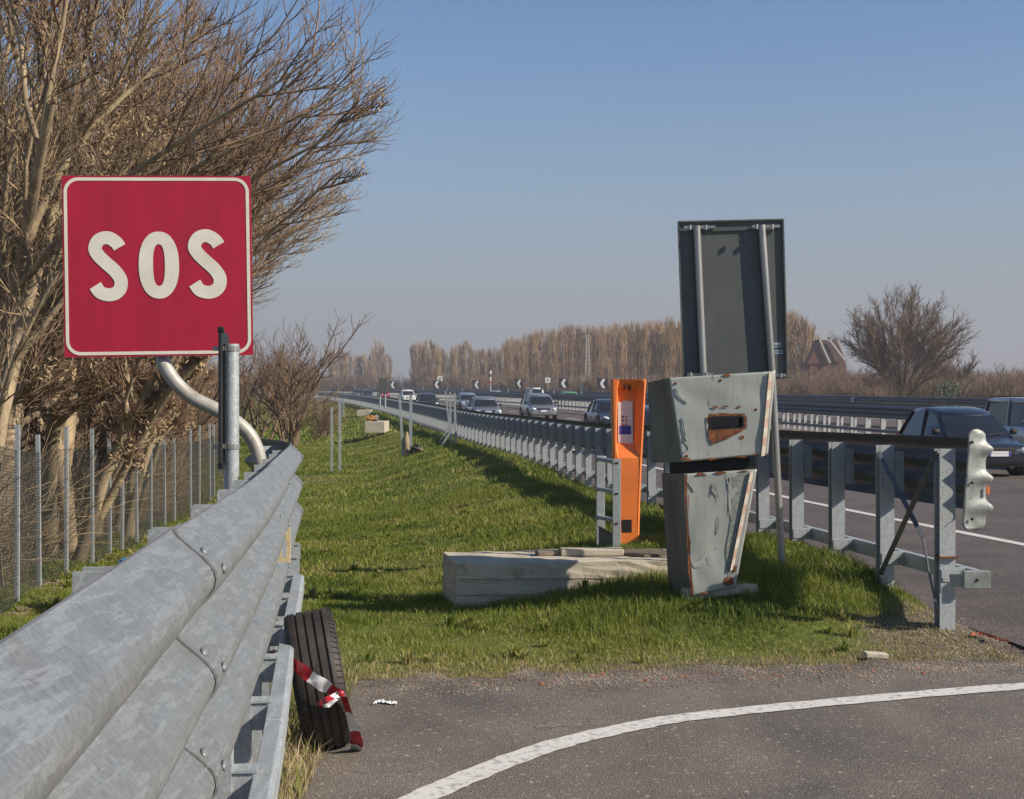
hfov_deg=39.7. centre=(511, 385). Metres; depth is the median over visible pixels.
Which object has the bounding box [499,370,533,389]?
leafless shrub
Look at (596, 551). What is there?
concrete lump
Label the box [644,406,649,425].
car
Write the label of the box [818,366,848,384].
bare tree
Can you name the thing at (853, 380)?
bare tree
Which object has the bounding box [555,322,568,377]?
poplar
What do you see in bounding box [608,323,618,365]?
poplar
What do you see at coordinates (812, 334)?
poplar
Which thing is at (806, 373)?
bare tree
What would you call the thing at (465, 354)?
poplar
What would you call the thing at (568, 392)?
car
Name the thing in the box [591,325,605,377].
poplar
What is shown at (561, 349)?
poplar
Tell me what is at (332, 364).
poplar
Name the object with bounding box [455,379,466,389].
leafless shrub
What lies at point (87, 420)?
bare tree
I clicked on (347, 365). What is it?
poplar
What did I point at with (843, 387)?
leafless shrub
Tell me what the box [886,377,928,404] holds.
leafless shrub
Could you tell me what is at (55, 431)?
bare tree
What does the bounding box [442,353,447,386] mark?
poplar
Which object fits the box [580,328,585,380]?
poplar
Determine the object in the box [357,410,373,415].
concrete slab
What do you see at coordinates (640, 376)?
leafless shrub
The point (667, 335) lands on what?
poplar
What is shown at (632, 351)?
poplar
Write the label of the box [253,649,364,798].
grass
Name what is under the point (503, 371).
poplar
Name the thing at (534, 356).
poplar
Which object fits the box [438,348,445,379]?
poplar
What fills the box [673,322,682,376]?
poplar
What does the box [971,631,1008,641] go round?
torn plastic
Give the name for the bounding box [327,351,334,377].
poplar
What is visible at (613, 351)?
poplar
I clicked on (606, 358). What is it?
poplar
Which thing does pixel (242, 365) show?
bare tree
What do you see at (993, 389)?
bare tree
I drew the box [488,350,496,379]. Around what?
poplar
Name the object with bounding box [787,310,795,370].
poplar
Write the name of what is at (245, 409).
bare tree
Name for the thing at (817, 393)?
bare tree
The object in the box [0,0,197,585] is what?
bare tree
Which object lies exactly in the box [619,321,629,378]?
poplar
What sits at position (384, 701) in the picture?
crushed wrapper
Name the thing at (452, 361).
poplar
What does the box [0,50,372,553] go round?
bare tree
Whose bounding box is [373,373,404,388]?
leafless shrub
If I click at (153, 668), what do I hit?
guardrail
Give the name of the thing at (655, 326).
poplar
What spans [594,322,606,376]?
poplar
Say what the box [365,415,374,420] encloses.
orange lump
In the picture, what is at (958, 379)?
bare tree
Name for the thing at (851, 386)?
bare tree
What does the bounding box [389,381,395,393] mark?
chevron sign
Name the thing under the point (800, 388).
bare tree
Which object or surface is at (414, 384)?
leafless shrub
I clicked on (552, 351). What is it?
poplar
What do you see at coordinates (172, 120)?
bare tree
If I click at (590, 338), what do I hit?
poplar
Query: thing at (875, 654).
broken slab
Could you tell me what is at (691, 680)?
gravel
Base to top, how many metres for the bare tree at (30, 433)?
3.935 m
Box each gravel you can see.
[281,676,1023,798]
[347,643,1023,708]
[845,599,1023,676]
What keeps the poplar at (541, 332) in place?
on the ground at (840, 623)
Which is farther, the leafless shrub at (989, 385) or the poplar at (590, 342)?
the poplar at (590, 342)
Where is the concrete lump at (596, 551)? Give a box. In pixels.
[560,547,623,555]
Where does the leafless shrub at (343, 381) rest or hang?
on the ground at (840, 623)
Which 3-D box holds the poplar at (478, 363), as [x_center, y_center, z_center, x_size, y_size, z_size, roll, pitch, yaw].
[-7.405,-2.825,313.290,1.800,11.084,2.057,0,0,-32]
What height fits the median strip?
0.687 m
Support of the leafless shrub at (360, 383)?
on the ground at (840, 623)
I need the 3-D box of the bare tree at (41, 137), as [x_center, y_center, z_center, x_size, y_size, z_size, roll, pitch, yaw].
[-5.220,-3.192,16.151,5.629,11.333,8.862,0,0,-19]
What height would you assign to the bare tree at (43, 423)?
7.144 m
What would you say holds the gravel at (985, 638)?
on the ground at (840, 623)
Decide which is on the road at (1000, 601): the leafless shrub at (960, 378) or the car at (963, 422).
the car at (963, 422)
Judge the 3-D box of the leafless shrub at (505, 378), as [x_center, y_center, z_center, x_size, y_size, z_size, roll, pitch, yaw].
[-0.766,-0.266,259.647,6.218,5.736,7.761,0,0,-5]
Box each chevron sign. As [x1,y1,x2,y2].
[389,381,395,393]
[433,380,440,388]
[472,380,480,389]
[515,379,522,387]
[559,378,567,390]
[597,378,607,391]
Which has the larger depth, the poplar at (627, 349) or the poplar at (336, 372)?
the poplar at (336, 372)
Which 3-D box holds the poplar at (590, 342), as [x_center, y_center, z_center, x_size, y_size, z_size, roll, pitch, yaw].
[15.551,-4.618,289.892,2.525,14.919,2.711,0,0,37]
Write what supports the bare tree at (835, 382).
on the ground at (840, 623)
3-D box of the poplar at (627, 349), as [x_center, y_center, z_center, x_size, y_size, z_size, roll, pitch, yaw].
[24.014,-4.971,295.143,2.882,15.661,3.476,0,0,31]
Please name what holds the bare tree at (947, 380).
on the ground at (840, 623)
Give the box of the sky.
[0,0,1023,386]
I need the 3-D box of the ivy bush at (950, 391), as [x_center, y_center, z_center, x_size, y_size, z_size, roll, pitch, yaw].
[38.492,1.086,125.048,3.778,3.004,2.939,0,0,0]
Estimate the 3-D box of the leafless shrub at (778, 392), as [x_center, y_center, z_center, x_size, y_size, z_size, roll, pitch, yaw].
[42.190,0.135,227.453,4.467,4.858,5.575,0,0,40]
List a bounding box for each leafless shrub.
[318,375,343,388]
[330,372,353,388]
[337,375,355,392]
[347,376,364,388]
[351,373,367,388]
[355,371,381,388]
[356,373,377,388]
[367,377,393,388]
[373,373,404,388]
[393,379,409,388]
[396,373,416,388]
[406,369,432,388]
[410,376,436,388]
[417,375,435,388]
[428,376,457,388]
[441,368,465,388]
[442,364,465,389]
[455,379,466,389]
[461,370,488,389]
[466,369,489,386]
[474,369,506,389]
[476,376,499,389]
[491,378,510,389]
[493,371,522,389]
[496,373,519,389]
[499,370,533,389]
[502,369,545,389]
[521,374,557,387]
[523,366,564,390]
[531,368,572,388]
[544,376,560,390]
[550,374,573,390]
[550,375,572,390]
[560,379,581,390]
[568,371,598,390]
[570,373,596,390]
[576,365,612,390]
[589,375,624,391]
[591,373,609,391]
[600,370,647,391]
[627,371,665,391]
[639,370,682,391]
[660,365,682,377]
[776,369,815,394]
[776,374,790,393]
[779,372,815,394]
[801,374,832,394]
[820,383,856,395]
[833,378,861,395]
[847,372,876,395]
[855,380,898,395]
[858,377,916,395]
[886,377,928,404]
[913,371,963,396]
[916,372,976,397]
[950,366,979,395]
[964,368,1023,397]
[966,365,1018,397]
[969,370,1019,406]
[996,370,1023,395]
[1008,367,1023,395]
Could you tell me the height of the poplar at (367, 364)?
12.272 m
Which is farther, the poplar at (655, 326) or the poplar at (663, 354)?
the poplar at (655, 326)
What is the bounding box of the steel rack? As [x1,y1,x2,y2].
[595,456,620,546]
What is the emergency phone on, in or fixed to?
on the ground at (840, 623)
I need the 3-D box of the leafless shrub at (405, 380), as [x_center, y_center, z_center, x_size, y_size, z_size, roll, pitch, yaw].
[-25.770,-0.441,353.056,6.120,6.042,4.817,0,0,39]
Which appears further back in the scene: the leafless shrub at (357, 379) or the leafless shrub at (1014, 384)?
the leafless shrub at (357, 379)
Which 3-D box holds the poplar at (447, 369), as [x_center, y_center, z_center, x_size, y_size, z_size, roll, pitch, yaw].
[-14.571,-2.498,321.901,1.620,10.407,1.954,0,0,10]
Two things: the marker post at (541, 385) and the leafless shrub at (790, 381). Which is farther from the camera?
the leafless shrub at (790, 381)
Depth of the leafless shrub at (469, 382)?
284.45 m
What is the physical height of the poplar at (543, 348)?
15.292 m
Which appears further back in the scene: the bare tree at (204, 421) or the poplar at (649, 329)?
the poplar at (649, 329)
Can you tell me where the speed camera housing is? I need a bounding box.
[648,370,774,599]
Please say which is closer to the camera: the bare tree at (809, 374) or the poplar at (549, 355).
the bare tree at (809, 374)
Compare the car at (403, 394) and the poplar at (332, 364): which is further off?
the poplar at (332, 364)
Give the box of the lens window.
[708,415,742,427]
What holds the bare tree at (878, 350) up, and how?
on the ground at (840, 623)
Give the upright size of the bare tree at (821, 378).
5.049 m
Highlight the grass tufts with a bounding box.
[0,489,875,664]
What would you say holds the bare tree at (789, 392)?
on the ground at (840, 623)
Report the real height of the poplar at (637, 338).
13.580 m
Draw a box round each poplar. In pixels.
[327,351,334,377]
[329,348,335,382]
[332,353,339,378]
[336,351,342,378]
[340,351,347,384]
[344,350,350,378]
[348,354,351,381]
[351,354,357,378]
[354,354,360,385]
[356,354,362,387]
[361,354,366,380]
[364,355,370,376]
[367,354,372,375]
[370,346,377,385]
[373,338,382,378]
[379,345,384,377]
[382,352,388,377]
[385,354,392,379]
[409,343,416,378]
[413,342,420,385]
[413,342,424,377]
[417,342,426,381]
[421,341,427,380]
[424,345,434,379]
[426,339,436,383]
[432,347,438,378]
[434,344,443,379]
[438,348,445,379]
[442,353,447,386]
[444,352,451,378]
[448,351,455,374]
[450,344,459,376]
[454,342,462,389]
[456,345,465,381]
[462,339,469,380]
[464,342,472,380]
[471,348,478,375]
[474,351,480,376]
[477,347,484,381]
[482,351,488,379]
[486,348,491,380]
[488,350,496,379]
[490,346,499,385]
[498,349,503,381]
[499,341,507,376]
[504,336,515,380]
[506,336,518,380]
[511,341,518,378]
[514,339,521,376]
[515,338,525,377]
[521,331,530,382]
[527,333,535,381]
[529,331,538,380]
[530,329,543,377]
[537,328,545,370]
[537,331,549,378]
[541,327,551,373]
[545,333,553,377]
[548,327,558,374]
[550,330,560,379]
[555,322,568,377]
[556,327,563,381]
[559,325,569,377]
[564,323,573,381]
[567,322,576,379]
[571,325,580,372]
[573,324,584,383]
[575,329,584,380]
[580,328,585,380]
[581,328,593,379]
[586,324,593,378]
[587,327,597,379]
[588,325,597,378]
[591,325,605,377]
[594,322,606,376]
[599,331,608,376]
[601,332,611,377]
[604,322,616,378]
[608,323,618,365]
[609,324,623,378]
[613,322,626,378]
[618,323,627,378]
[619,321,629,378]
[621,328,633,377]
[626,322,633,376]
[627,320,639,378]
[627,323,643,377]
[634,324,648,375]
[637,325,651,378]
[641,317,655,380]
[645,324,654,379]
[649,320,663,380]
[652,319,663,377]
[656,319,668,373]
[658,324,670,378]
[662,316,677,377]
[664,316,672,374]
[668,317,680,377]
[671,323,681,375]
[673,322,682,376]
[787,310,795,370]
[787,310,801,375]
[787,313,799,386]
[791,309,802,375]
[796,315,809,371]
[797,316,805,360]
[803,322,812,356]
[804,323,816,354]
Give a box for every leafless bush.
[304,395,345,439]
[310,392,357,436]
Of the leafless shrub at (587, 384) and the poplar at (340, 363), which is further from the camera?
the poplar at (340, 363)
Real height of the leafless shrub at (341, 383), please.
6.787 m
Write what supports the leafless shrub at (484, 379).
on the ground at (840, 623)
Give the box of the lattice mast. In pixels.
[583,333,591,381]
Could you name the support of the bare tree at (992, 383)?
on the ground at (840, 623)
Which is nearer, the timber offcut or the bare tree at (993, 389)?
the timber offcut
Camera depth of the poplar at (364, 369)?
393.00 m
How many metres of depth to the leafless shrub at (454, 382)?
306.85 m
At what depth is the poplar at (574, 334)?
314.89 m
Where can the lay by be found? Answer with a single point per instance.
(805, 755)
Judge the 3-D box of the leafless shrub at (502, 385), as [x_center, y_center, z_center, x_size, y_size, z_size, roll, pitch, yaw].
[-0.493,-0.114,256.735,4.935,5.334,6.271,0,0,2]
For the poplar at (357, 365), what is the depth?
396.53 m
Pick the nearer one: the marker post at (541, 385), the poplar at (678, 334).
the marker post at (541, 385)
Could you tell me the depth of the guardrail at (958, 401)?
97.72 m
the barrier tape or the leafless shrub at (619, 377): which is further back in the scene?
the leafless shrub at (619, 377)
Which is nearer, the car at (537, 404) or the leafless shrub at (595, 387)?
the car at (537, 404)
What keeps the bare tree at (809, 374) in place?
on the ground at (840, 623)
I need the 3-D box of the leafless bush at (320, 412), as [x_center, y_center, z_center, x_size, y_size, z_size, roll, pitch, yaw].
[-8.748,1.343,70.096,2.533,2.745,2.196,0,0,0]
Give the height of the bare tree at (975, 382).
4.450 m
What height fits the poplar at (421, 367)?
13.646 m
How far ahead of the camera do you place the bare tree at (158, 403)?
17.54 m
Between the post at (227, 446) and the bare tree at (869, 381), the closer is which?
the post at (227, 446)
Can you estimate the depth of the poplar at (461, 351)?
344.43 m
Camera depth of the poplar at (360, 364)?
396.31 m
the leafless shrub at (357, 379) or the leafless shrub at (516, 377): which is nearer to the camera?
the leafless shrub at (516, 377)
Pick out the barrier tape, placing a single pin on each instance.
(310, 676)
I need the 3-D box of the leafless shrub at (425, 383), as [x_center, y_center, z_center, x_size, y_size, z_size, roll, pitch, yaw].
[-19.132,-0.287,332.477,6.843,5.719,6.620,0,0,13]
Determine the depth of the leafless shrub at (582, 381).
203.97 m
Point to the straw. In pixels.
(677, 660)
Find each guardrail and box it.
[0,437,303,798]
[240,389,993,630]
[242,388,984,433]
[316,388,991,406]
[321,389,984,433]
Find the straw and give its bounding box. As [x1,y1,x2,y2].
[341,603,1022,681]
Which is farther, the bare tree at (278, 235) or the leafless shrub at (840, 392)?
the leafless shrub at (840, 392)
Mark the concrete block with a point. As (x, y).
(483, 577)
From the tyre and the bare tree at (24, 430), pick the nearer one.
the tyre
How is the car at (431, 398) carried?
on the road at (1000, 601)
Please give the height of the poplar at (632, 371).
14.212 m
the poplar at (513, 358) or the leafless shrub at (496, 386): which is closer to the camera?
the leafless shrub at (496, 386)
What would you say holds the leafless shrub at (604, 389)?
on the ground at (840, 623)
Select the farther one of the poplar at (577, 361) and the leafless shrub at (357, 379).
the leafless shrub at (357, 379)
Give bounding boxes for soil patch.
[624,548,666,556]
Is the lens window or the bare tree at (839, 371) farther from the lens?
the bare tree at (839, 371)
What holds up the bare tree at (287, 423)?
on the ground at (840, 623)
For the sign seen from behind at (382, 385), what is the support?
on the grass at (345, 431)
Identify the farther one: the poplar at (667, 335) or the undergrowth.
the poplar at (667, 335)
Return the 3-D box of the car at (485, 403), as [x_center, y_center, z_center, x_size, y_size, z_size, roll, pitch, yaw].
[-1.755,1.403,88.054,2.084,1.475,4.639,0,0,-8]
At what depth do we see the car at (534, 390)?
158.18 m
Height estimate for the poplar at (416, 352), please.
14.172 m
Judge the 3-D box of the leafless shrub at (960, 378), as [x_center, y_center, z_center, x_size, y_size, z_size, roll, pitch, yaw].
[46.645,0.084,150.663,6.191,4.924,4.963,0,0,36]
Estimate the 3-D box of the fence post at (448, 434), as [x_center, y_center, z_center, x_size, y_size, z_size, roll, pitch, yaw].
[-2.037,1.636,44.000,0.622,0.964,0.069,0,0,0]
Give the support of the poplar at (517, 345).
on the ground at (840, 623)
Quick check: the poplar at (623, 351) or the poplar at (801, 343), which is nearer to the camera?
the poplar at (801, 343)
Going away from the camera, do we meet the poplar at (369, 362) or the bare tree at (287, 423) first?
the bare tree at (287, 423)
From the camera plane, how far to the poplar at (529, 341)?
300.57 m
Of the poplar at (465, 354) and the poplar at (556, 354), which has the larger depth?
the poplar at (465, 354)
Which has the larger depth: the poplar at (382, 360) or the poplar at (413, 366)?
the poplar at (382, 360)
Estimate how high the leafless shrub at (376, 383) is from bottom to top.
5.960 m
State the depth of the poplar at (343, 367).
410.64 m
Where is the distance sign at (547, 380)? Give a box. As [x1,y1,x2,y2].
[545,378,549,390]
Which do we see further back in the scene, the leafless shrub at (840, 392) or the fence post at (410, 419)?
the leafless shrub at (840, 392)
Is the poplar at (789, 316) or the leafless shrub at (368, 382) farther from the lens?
the leafless shrub at (368, 382)
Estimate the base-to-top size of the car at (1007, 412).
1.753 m
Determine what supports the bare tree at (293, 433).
on the ground at (840, 623)
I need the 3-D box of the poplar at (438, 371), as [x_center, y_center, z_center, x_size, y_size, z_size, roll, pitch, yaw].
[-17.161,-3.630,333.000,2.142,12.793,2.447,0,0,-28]
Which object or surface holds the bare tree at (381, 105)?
on the ground at (840, 623)
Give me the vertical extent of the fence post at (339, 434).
2.118 m
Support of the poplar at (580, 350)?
on the ground at (840, 623)
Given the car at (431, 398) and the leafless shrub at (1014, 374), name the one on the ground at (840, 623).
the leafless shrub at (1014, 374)
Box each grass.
[4,472,750,589]
[176,428,574,515]
[239,401,429,443]
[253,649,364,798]
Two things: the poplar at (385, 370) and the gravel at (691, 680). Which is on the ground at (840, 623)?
the poplar at (385, 370)
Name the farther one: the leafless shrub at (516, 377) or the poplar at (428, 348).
the poplar at (428, 348)
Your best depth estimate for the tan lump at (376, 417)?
62.74 m
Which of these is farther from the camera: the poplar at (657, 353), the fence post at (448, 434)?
the poplar at (657, 353)
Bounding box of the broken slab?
[863,651,888,658]
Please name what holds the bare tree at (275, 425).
on the ground at (840, 623)
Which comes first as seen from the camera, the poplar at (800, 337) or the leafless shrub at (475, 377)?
the poplar at (800, 337)
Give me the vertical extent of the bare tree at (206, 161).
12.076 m
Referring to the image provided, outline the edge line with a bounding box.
[504,432,1023,545]
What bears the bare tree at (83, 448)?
on the ground at (840, 623)
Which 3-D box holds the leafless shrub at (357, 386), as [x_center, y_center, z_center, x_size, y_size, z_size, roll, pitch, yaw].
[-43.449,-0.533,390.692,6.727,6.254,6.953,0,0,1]
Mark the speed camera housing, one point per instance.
(709, 434)
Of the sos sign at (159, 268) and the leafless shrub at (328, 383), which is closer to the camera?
the sos sign at (159, 268)
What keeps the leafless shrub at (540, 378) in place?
on the ground at (840, 623)
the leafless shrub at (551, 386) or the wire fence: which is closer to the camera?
the wire fence
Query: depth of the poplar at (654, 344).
249.95 m
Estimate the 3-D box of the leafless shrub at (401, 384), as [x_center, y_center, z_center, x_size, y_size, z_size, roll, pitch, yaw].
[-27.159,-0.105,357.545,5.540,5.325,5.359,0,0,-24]
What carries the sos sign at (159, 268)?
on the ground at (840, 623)
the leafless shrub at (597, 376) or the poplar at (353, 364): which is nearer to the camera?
the leafless shrub at (597, 376)
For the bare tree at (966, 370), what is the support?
on the ground at (840, 623)
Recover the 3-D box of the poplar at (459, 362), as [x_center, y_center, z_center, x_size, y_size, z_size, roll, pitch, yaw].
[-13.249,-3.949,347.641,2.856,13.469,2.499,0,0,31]
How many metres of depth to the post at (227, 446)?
6.92 m
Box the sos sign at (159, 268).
[62,176,266,465]
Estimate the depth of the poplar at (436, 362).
355.05 m
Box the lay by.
[296,657,1023,798]
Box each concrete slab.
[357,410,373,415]
[365,421,388,432]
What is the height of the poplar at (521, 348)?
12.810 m
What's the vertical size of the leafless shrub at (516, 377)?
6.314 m
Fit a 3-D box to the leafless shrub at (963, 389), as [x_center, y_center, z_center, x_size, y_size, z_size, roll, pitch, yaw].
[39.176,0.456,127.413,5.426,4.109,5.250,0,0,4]
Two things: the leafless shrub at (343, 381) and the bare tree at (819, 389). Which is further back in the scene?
the leafless shrub at (343, 381)
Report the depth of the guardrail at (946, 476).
11.90 m
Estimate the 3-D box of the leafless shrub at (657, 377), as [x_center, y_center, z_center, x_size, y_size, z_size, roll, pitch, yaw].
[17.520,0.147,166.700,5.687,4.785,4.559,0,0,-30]
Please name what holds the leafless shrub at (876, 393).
on the ground at (840, 623)
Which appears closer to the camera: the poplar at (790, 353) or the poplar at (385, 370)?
the poplar at (790, 353)
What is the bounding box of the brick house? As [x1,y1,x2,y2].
[800,333,846,381]
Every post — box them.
[213,327,239,488]
[330,407,332,470]
[338,400,340,470]
[399,398,403,456]
[409,394,411,453]
[441,423,455,444]
[445,391,449,429]
[449,392,451,442]
[453,393,456,442]
[540,382,543,392]
[579,382,582,393]
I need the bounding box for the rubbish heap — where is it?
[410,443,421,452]
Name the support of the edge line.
on the road at (1000, 601)
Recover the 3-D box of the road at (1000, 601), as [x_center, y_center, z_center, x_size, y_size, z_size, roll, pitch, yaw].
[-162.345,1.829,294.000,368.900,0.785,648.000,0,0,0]
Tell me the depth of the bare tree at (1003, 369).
149.62 m
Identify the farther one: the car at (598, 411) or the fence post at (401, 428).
the car at (598, 411)
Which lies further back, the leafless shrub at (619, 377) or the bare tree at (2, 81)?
the leafless shrub at (619, 377)
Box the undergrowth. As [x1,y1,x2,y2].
[0,390,248,577]
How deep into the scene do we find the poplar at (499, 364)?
298.75 m
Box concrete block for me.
[442,550,667,608]
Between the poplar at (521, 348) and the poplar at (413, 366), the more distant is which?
the poplar at (413, 366)
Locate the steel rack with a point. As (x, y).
(607, 537)
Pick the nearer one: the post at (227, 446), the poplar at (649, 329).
the post at (227, 446)
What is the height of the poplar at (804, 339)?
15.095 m
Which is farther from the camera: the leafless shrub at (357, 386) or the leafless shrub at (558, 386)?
the leafless shrub at (357, 386)
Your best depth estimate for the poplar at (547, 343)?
319.25 m
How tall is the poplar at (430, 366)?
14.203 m
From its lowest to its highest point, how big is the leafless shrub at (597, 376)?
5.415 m
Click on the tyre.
(311, 638)
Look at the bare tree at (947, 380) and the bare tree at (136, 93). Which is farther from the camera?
the bare tree at (947, 380)
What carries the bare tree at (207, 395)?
on the ground at (840, 623)
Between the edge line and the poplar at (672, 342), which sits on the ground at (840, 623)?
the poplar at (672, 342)
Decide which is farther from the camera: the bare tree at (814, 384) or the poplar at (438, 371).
the poplar at (438, 371)
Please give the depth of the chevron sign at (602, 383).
181.34 m
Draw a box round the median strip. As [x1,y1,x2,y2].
[390,397,821,431]
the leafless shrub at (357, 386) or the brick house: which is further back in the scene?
the leafless shrub at (357, 386)
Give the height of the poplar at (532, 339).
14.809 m
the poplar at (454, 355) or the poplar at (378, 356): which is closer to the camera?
the poplar at (454, 355)
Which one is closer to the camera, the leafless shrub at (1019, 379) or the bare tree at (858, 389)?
the leafless shrub at (1019, 379)
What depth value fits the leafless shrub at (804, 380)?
195.16 m
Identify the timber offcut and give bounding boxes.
[535,549,560,555]
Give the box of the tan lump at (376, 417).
[371,415,378,421]
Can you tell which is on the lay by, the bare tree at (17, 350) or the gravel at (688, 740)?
the gravel at (688, 740)
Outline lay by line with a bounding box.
[398,683,1023,798]
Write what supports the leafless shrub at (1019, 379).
on the ground at (840, 623)
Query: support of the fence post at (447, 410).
attached to the fence post
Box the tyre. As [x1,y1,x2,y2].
[284,607,350,750]
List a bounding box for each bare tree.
[0,0,179,383]
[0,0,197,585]
[0,0,237,376]
[0,0,369,543]
[0,0,399,542]
[0,0,401,409]
[0,18,242,517]
[0,20,350,532]
[0,23,330,536]
[0,41,61,437]
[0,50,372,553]
[1,0,404,555]
[12,80,336,539]
[20,392,45,455]
[22,310,193,526]
[33,338,98,448]
[45,6,298,560]
[77,367,100,484]
[77,386,103,470]
[97,164,345,520]
[157,350,259,486]
[169,362,255,476]
[185,328,265,460]
[204,349,292,422]
[204,352,265,401]
[207,370,255,419]
[208,333,326,438]
[239,309,375,446]
[239,342,336,445]
[240,336,324,431]
[246,334,322,440]
[252,241,283,317]
[777,376,808,394]
[780,376,813,394]
[790,362,824,382]
[794,364,823,381]
[799,380,836,394]
[801,378,821,394]
[805,382,832,394]
[806,371,837,393]
[808,384,837,394]
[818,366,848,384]
[820,374,855,394]
[829,281,980,396]
[830,377,866,395]
[835,364,862,387]
[836,367,877,392]
[849,372,883,395]
[854,364,900,395]
[914,373,958,396]
[921,349,980,387]
[946,370,970,391]
[953,378,985,406]
[956,368,1012,406]
[967,369,988,397]
[967,373,1021,396]
[976,362,1022,390]
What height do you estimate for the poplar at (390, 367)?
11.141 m
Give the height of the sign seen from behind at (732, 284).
2.801 m
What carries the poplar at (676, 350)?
on the ground at (840, 623)
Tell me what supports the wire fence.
on the ground at (840, 623)
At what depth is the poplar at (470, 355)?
319.93 m
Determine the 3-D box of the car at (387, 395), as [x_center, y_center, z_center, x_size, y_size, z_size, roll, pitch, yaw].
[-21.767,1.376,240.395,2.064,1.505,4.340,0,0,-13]
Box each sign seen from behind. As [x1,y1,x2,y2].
[379,378,386,408]
[677,219,787,564]
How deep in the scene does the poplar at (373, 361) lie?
385.40 m
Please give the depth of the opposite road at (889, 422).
80.51 m
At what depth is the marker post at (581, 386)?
118.92 m
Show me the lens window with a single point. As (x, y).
(717, 422)
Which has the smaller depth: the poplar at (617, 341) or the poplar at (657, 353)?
the poplar at (657, 353)
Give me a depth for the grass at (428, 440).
36.32 m
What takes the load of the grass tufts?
on the ground at (840, 623)
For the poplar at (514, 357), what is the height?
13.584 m
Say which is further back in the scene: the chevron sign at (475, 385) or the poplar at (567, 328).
the poplar at (567, 328)
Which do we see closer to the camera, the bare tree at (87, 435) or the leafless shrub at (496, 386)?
the bare tree at (87, 435)
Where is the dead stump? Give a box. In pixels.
[403,432,409,455]
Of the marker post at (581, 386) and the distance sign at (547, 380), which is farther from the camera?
the distance sign at (547, 380)
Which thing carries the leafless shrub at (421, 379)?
on the ground at (840, 623)
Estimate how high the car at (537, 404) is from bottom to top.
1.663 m
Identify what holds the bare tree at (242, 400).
on the ground at (840, 623)
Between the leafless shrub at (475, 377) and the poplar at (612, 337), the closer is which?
the leafless shrub at (475, 377)
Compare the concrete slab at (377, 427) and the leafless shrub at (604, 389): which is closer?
the concrete slab at (377, 427)
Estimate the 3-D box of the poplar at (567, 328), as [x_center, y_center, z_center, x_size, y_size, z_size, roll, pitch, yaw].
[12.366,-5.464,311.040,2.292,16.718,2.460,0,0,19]
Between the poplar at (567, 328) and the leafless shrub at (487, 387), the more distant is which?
the poplar at (567, 328)
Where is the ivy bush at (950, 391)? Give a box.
[927,381,967,405]
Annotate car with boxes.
[351,389,360,393]
[361,390,373,395]
[377,390,389,397]
[399,389,415,400]
[416,393,439,404]
[456,393,475,407]
[466,396,501,413]
[519,393,556,418]
[524,388,543,392]
[557,391,576,403]
[584,399,610,423]
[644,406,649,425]
[897,406,1023,475]
[985,396,1023,443]
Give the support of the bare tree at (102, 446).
on the ground at (840, 623)
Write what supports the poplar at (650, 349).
on the ground at (840, 623)
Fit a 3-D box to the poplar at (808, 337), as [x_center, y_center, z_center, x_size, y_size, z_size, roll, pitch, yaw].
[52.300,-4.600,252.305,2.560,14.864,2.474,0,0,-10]
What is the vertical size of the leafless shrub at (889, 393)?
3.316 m
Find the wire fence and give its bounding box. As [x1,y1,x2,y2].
[0,420,223,612]
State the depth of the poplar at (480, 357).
298.78 m
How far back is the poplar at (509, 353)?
284.60 m
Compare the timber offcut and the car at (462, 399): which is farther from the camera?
the car at (462, 399)
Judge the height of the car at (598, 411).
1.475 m
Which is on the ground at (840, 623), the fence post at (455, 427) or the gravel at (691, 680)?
the fence post at (455, 427)
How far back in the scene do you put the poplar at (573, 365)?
297.27 m
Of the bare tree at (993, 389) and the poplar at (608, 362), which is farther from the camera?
the poplar at (608, 362)
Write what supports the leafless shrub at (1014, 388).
on the ground at (840, 623)
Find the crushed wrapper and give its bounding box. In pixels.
[373,699,396,703]
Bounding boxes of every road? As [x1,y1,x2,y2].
[242,393,1023,645]
[392,394,904,434]
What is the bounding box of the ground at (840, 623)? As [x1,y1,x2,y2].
[0,387,1023,798]
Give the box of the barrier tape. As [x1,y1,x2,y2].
[268,649,362,750]
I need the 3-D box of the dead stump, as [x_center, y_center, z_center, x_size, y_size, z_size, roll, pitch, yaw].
[-3.205,1.824,43.000,0.212,0.860,0.214,0,0,0]
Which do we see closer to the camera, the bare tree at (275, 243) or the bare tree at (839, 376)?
the bare tree at (275, 243)
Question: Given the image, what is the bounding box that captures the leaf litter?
[0,468,223,614]
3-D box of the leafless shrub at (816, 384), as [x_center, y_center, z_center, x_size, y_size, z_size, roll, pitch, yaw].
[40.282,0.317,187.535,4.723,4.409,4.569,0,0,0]
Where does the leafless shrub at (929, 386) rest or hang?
on the ground at (840, 623)
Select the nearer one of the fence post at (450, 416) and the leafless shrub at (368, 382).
the fence post at (450, 416)
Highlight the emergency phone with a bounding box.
[610,379,645,544]
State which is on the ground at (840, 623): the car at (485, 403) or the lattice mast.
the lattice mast
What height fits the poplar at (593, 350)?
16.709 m

